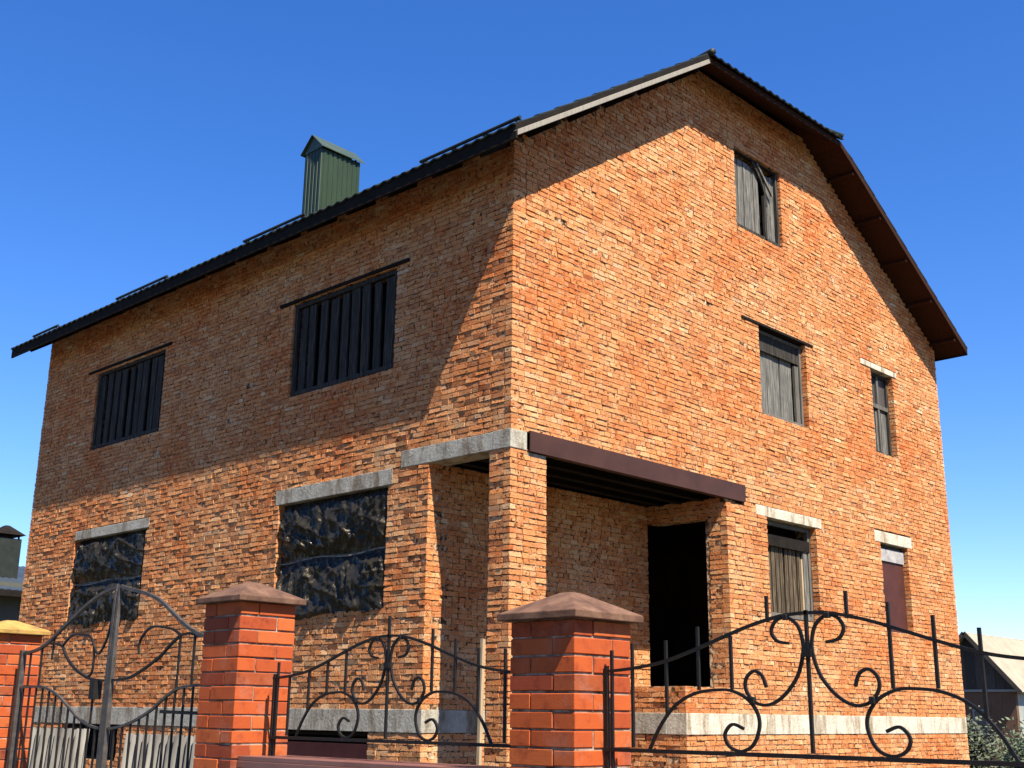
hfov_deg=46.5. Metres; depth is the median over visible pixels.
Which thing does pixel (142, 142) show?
sky
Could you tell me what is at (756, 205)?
window
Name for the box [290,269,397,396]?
window
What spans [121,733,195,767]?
corrugated sheet
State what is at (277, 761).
fence wall
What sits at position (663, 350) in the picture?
brick house
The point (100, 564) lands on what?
window
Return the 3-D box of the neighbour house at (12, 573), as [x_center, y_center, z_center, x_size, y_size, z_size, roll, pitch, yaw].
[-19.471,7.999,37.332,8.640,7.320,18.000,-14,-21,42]
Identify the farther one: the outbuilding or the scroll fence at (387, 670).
the outbuilding
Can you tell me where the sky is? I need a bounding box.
[0,0,1023,639]
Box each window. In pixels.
[67,530,145,628]
[68,724,117,759]
[92,350,165,449]
[275,488,388,619]
[286,730,368,758]
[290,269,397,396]
[733,149,779,247]
[758,330,803,426]
[766,520,813,621]
[870,372,891,456]
[880,545,907,633]
[972,709,988,734]
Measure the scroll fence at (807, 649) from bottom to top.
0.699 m
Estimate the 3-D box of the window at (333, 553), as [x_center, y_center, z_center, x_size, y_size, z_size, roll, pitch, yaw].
[-2.390,2.234,15.434,2.354,1.585,0.210,-14,-21,42]
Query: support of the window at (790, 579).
in the brick house at (663, 350)
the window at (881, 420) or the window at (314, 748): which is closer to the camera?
the window at (314, 748)
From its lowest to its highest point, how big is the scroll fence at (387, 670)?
0.726 m
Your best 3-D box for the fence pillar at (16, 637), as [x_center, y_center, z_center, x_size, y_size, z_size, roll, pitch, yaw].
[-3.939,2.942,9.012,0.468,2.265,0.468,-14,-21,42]
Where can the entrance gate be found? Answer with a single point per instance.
(104, 728)
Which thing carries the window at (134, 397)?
in the brick house at (663, 350)
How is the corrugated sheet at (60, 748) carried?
on the ground
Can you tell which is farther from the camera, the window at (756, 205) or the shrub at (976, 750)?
the shrub at (976, 750)
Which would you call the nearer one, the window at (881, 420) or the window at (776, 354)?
the window at (776, 354)
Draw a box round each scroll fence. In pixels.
[268,616,510,755]
[603,591,1023,767]
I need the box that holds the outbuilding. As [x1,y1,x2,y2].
[959,631,1023,760]
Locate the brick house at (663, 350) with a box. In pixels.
[11,48,969,767]
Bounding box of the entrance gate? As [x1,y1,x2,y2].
[6,584,203,767]
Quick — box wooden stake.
[476,638,484,764]
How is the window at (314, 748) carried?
in the brick house at (663, 350)
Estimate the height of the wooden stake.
2.400 m
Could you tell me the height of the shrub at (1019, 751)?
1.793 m
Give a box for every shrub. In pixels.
[966,705,1013,767]
[983,717,1023,767]
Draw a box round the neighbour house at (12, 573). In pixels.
[0,525,25,620]
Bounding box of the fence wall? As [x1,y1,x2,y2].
[237,755,509,767]
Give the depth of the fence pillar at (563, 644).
5.15 m
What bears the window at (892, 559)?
in the brick house at (663, 350)
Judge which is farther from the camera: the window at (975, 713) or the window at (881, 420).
the window at (975, 713)
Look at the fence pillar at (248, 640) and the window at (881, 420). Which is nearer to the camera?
the fence pillar at (248, 640)
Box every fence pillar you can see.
[0,620,50,767]
[193,582,305,767]
[497,592,643,767]
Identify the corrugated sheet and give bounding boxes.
[28,727,89,767]
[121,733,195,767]
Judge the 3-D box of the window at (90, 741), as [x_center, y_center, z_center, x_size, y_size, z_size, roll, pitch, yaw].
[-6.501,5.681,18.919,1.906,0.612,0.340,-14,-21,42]

